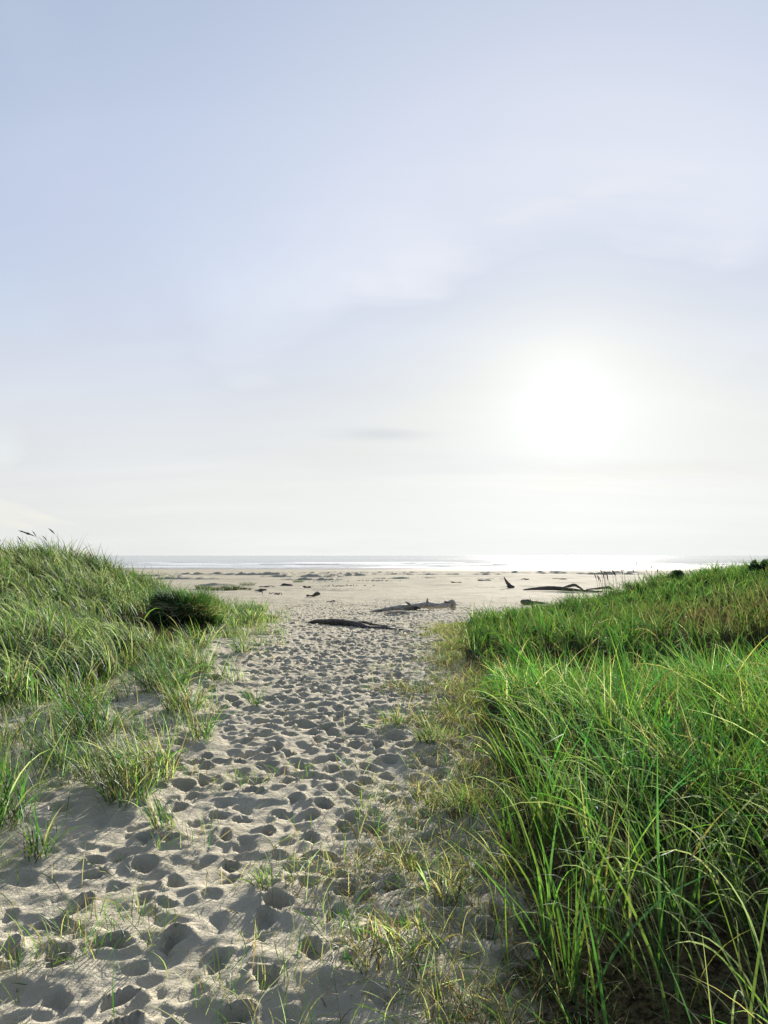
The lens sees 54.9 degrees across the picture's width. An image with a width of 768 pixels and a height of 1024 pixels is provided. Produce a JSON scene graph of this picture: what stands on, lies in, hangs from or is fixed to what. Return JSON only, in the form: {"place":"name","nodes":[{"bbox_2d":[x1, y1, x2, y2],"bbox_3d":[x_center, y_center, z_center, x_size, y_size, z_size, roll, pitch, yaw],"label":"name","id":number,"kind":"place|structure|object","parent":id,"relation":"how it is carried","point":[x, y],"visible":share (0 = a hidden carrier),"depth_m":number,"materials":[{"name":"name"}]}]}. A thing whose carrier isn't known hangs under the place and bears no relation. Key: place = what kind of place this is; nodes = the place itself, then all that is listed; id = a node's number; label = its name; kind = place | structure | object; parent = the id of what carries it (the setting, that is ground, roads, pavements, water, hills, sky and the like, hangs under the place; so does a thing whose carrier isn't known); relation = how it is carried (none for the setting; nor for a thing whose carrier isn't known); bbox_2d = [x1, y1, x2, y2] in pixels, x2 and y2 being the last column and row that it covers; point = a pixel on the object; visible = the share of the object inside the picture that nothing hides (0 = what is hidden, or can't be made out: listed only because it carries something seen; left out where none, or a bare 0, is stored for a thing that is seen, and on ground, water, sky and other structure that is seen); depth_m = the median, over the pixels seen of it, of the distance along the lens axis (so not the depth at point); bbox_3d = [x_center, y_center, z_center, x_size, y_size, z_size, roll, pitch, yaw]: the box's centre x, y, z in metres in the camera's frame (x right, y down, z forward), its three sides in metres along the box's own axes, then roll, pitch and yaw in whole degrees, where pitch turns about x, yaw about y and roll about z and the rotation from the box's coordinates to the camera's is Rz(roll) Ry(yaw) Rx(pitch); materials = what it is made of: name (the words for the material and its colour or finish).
{"place":"outdoors","nodes":[
{"label":"outdoors","id":0,"kind":"place"},
{"bbox_2d":[0,531,292,716],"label":"dune grass","id":1,"kind":"structure","parent":0,"point":[130,580],"depth_m":12.17,"materials":[{"name":"green plant"}]},
{"bbox_2d":[0,565,767,1023],"bbox_3d":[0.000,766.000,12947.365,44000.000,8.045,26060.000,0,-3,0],"label":"sand ground","id":2,"kind":"structure","parent":0,"point":[310,705],"depth_m":4.00,"materials":[{"name":"beige sand"}]},
{"bbox_2d":[0,818,50,868],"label":"grass tuft","id":3,"kind":"object","parent":2,"relation":"on","point":[14,850],"visible":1,"depth_m":3.38,"materials":[{"name":"green plant"}]},
{"bbox_2d":[0,693,73,748],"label":"grass tuft","id":4,"kind":"object","parent":2,"relation":"on","point":[7,737],"visible":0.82,"depth_m":5.71,"materials":[{"name":"green plant"}]},
{"bbox_2d":[18,530,60,571],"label":"seed stalk","id":5,"kind":"object","parent":2,"relation":"on","point":[27,533],"visible":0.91,"depth_m":15.59,"materials":[{"name":"beige plant"}]},
{"bbox_2d":[0,786,79,862],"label":"grass tuft","id":6,"kind":"object","parent":2,"relation":"on","point":[43,845],"visible":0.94,"depth_m":3.82,"materials":[{"name":"green plant"}]},
{"bbox_2d":[0,708,108,831],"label":"grass tuft","id":7,"kind":"object","parent":2,"relation":"on","point":[6,791],"visible":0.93,"depth_m":4.20,"materials":[{"name":"green plant"}]},
{"bbox_2d":[7,697,113,768],"bbox_3d":[-2.304,1.577,5.217,0.797,0.510,0.687,0,-3,0],"label":"grass tuft","id":8,"kind":"object","parent":2,"relation":"on","point":[54,753],"visible":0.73,"depth_m":5.27,"materials":[{"name":"green plant"}]},
{"bbox_2d":[28,655,138,714],"bbox_3d":[-2.744,1.609,6.968,1.169,0.566,1.036,3,-4,-38],"label":"grass tuft","id":9,"kind":"object","parent":2,"relation":"on","point":[81,694],"visible":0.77,"depth_m":6.90,"materials":[{"name":"green plant"}]},
{"bbox_2d":[13,684,157,741],"bbox_3d":[-2.446,1.600,6.106,1.135,0.519,0.809,1,-4,-21],"label":"grass tuft","id":10,"kind":"object","parent":2,"relation":"on","point":[81,713],"visible":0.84,"depth_m":6.06,"materials":[{"name":"green plant"}]},
{"bbox_2d":[35,723,148,789],"bbox_3d":[-1.879,1.622,4.923,0.722,0.430,0.712,-3,-5,44],"label":"grass tuft","id":11,"kind":"object","parent":2,"relation":"on","point":[94,765],"visible":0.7,"depth_m":4.92,"materials":[{"name":"green plant"}]},
{"bbox_2d":[66,739,179,807],"bbox_3d":[-1.643,1.632,4.650,0.764,0.407,0.671,0,-3,0],"label":"grass tuft","id":12,"kind":"object","parent":2,"relation":"on","point":[116,787],"visible":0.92,"depth_m":4.65,"materials":[{"name":"green plant"}]},
{"bbox_2d":[77,706,200,788],"bbox_3d":[-1.676,1.602,5.085,0.972,0.522,0.979,0,-3,0],"label":"grass tuft","id":13,"kind":"object","parent":2,"relation":"on","point":[148,762],"visible":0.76,"depth_m":5.09,"materials":[{"name":"green plant"}]},
{"bbox_2d":[0,562,296,877],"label":"sparse grass","id":14,"kind":"structure","parent":2,"relation":"on","point":[234,632],"depth_m":7.15,"materials":[{"name":"green plant"}]},
{"bbox_2d":[105,636,210,692],"bbox_3d":[-2.440,1.673,8.223,1.327,0.652,1.140,0,-3,0],"label":"grass tuft","id":15,"kind":"object","parent":2,"relation":"on","point":[158,677],"visible":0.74,"depth_m":8.18,"materials":[{"name":"green plant"}]},
{"bbox_2d":[125,786,194,830],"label":"grass tuft","id":16,"kind":"object","parent":2,"relation":"on","point":[156,816],"visible":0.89,"depth_m":4.25,"materials":[{"name":"green plant"}]},
{"bbox_2d":[131,665,220,713],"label":"grass tuft","id":17,"kind":"object","parent":2,"relation":"on","point":[170,697],"visible":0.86,"depth_m":7.25,"materials":[{"name":"green plant"}]},
{"bbox_2d":[131,630,221,660],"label":"grass tuft","id":18,"kind":"object","parent":2,"relation":"on","point":[167,649],"visible":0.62,"depth_m":10.47,"materials":[{"name":"green plant"}]},
{"bbox_2d":[133,584,227,626],"bbox_3d":[-4.162,1.930,15.389,2.073,0.992,1.943,0,-3,0],"label":"grass hummock","id":19,"kind":"object","parent":2,"relation":"on","point":[175,606],"depth_m":15.28,"materials":[{"name":"green plant"}]},
{"bbox_2d":[164,619,225,647],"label":"grass tuft","id":20,"kind":"object","parent":2,"relation":"on","point":[198,635],"visible":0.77,"depth_m":12.08,"materials":[{"name":"green plant"}]},
{"bbox_2d":[162,636,228,674],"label":"grass tuft","id":21,"kind":"object","parent":2,"relation":"on","point":[204,666],"visible":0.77,"depth_m":9.48,"materials":[{"name":"green plant"}]},
{"bbox_2d":[169,700,237,741],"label":"grass tuft","id":22,"kind":"object","parent":2,"relation":"on","point":[208,729],"visible":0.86,"depth_m":6.27,"materials":[{"name":"green plant"}]},
{"bbox_2d":[203,584,220,590],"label":"grass tuft","id":23,"kind":"object","parent":2,"relation":"on","point":[217,588],"visible":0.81,"depth_m":60.23,"materials":[{"name":"green plant"}]},
{"bbox_2d":[210,595,238,620],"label":"grass tuft","id":24,"kind":"object","parent":2,"relation":"on","point":[224,607],"visible":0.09,"depth_m":18.18,"materials":[{"name":"green plant"}]},
{"bbox_2d":[216,581,240,589],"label":"grass tuft","id":25,"kind":"object","parent":2,"relation":"on","point":[232,587],"visible":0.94,"depth_m":59.25,"materials":[{"name":"green plant"}]},
{"bbox_2d":[221,611,251,627],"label":"grass tuft","id":26,"kind":"object","parent":2,"relation":"on","point":[235,621],"visible":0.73,"depth_m":15.89,"materials":[{"name":"green plant"}]},
{"bbox_2d":[227,630,257,652],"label":"grass tuft","id":27,"kind":"object","parent":2,"relation":"on","point":[242,646],"visible":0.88,"depth_m":11.81,"materials":[{"name":"green plant"}]},
{"bbox_2d":[225,604,268,623],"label":"grass tuft","id":28,"kind":"object","parent":2,"relation":"on","point":[254,615],"visible":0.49,"depth_m":18.15,"materials":[{"name":"green plant"}]},
{"bbox_2d":[239,582,255,584],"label":"grass tuft","id":29,"kind":"object","parent":2,"relation":"on","point":[243,583],"visible":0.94,"depth_m":69.58,"materials":[{"name":"plant"}]},
{"bbox_2d":[234,593,271,612],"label":"grass tuft","id":30,"kind":"object","parent":2,"relation":"on","point":[257,605],"visible":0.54,"depth_m":25.88,"materials":[{"name":"green plant"}]},
{"bbox_2d":[239,681,266,705],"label":"grass tuft","id":31,"kind":"object","parent":2,"relation":"on","point":[252,696],"visible":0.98,"depth_m":7.81,"materials":[{"name":"green plant"}]},
{"bbox_2d":[234,854,277,890],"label":"grass tuft","id":32,"kind":"object","parent":2,"relation":"on","point":[268,882],"visible":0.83,"depth_m":3.51,"materials":[{"name":"green plant"}]},
{"bbox_2d":[0,744,527,1023],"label":"sparse grass","id":33,"kind":"structure","parent":2,"relation":"on","point":[17,958],"depth_m":2.98,"materials":[{"name":"green plant"}]},
{"bbox_2d":[306,592,320,596],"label":"driftwood piece","id":34,"kind":"object","parent":2,"relation":"on","point":[315,594],"visible":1,"depth_m":47.69,"materials":[{"name":"brown wood"}]},
{"bbox_2d":[308,619,417,632],"bbox_3d":[-0.372,3.011,19.373,0.812,0.301,5.637,2,-4,-35],"label":"driftwood log","id":35,"kind":"object","parent":2,"relation":"on","point":[361,624],"visible":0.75,"depth_m":19.66,"materials":[{"name":"brown wood"}]},
{"bbox_2d":[0,631,755,1023],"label":"dry litter","id":36,"kind":"object","parent":2,"relation":"on","point":[358,839],"visible":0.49,"depth_m":3.79,"materials":[{"name":"brown plant"}]},
{"bbox_2d":[329,903,428,974],"bbox_3d":[-0.020,1.651,2.862,0.403,0.164,0.521,0,-3,0],"label":"grass tuft","id":37,"kind":"object","parent":2,"relation":"on","point":[379,936],"visible":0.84,"depth_m":2.86,"materials":[{"name":"green plant"}]},
{"bbox_2d":[12,619,759,1023],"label":"trampled grass","id":38,"kind":"structure","parent":2,"relation":"on","point":[446,647],"depth_m":3.74,"materials":[{"name":"green plant"}]},
{"bbox_2d":[380,705,409,727],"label":"grass tuft","id":39,"kind":"object","parent":2,"relation":"on","point":[393,721],"visible":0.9,"depth_m":6.88,"materials":[{"name":"green plant"}]},
{"bbox_2d":[384,611,420,614],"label":"driftwood branch","id":40,"kind":"object","parent":2,"relation":"on","point":[398,612],"visible":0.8,"depth_m":28.80,"materials":[{"name":"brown wood"}]},
{"bbox_2d":[367,893,456,950],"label":"grass tuft","id":41,"kind":"object","parent":2,"relation":"on","point":[419,929],"visible":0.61,"depth_m":3.02,"materials":[{"name":"green plant"}]},
{"bbox_2d":[372,598,455,611],"bbox_3d":[1.482,3.980,31.325,4.484,0.592,0.825,3,-4,-38],"label":"driftwood log","id":42,"kind":"object","parent":2,"relation":"on","point":[427,604],"visible":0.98,"depth_m":31.61,"materials":[{"name":"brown wood"}]},
{"bbox_2d":[403,709,463,743],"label":"grass tuft","id":43,"kind":"object","parent":2,"relation":"on","point":[428,735],"visible":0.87,"depth_m":6.21,"materials":[{"name":"green plant"}]},
{"bbox_2d":[411,842,490,906],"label":"grass tuft","id":44,"kind":"object","parent":2,"relation":"on","point":[425,879],"visible":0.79,"depth_m":3.39,"materials":[{"name":"green plant"}]},
{"bbox_2d":[425,772,494,817],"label":"grass tuft","id":45,"kind":"object","parent":2,"relation":"on","point":[466,806],"visible":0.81,"depth_m":4.49,"materials":[{"name":"green plant"}]},
{"bbox_2d":[504,577,514,587],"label":"driftwood snag","id":46,"kind":"object","parent":2,"relation":"on","point":[508,584],"visible":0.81,"depth_m":63.64,"materials":[{"name":"brown wood"}]},
{"bbox_2d":[520,599,546,604],"bbox_3d":[7.941,4.659,37.625,0.305,0.320,3.247,2,-4,-25],"label":"driftwood log","id":47,"kind":"object","parent":2,"relation":"on","point":[527,602],"visible":0.35,"depth_m":38.39,"materials":[{"name":"brown wood"}]},
{"bbox_2d":[523,584,603,591],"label":"driftwood log","id":48,"kind":"object","parent":2,"relation":"on","point":[559,588],"visible":0.88,"depth_m":57.02,"materials":[{"name":"brown wood"}]},
{"bbox_2d":[385,595,767,1023],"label":"tall grass","id":49,"kind":"structure","parent":2,"relation":"on","point":[731,699],"depth_m":3.95,"materials":[{"name":"green plant"}]},
{"bbox_2d":[586,586,612,589],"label":"driftwood branch","id":50,"kind":"object","parent":2,"relation":"on","point":[597,588],"visible":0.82,"depth_m":58.49,"materials":[{"name":"grey wood"}]},
{"bbox_2d":[443,556,767,689],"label":"dune grass","id":51,"kind":"structure","parent":2,"relation":"on","point":[548,618],"depth_m":13.24,"materials":[{"name":"green plant"}]},
{"bbox_2d":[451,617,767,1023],"bbox_3d":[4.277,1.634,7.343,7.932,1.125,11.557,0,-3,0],"label":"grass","id":52,"kind":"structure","parent":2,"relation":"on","point":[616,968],"depth_m":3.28,"materials":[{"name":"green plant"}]},
{"bbox_2d":[668,569,687,580],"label":"dune bush","id":53,"kind":"object","parent":2,"relation":"on","point":[677,571],"visible":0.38,"depth_m":26.62,"materials":[{"name":"green plant"}]},
{"bbox_2d":[746,559,764,576],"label":"dune bush","id":54,"kind":"object","parent":2,"relation":"on","point":[752,566],"visible":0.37,"depth_m":21.18,"materials":[{"name":"green plant"}]},
{"bbox_2d":[760,559,767,570],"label":"dune bush","id":55,"kind":"object","parent":2,"relation":"on","point":[763,562],"visible":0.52,"depth_m":21.30,"materials":[{"name":"green plant"}]},
{"bbox_2d":[0,0,767,555],"label":"sky","id":56,"kind":"structure","parent":0,"point":[278,277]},
{"bbox_2d":[68,556,767,567],"bbox_3d":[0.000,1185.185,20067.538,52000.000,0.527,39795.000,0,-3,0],"label":"sea water","id":57,"kind":"structure","parent":0,"point":[406,561],"depth_m":450.96,"materials":[{"name":"white liquid"}]}
]}

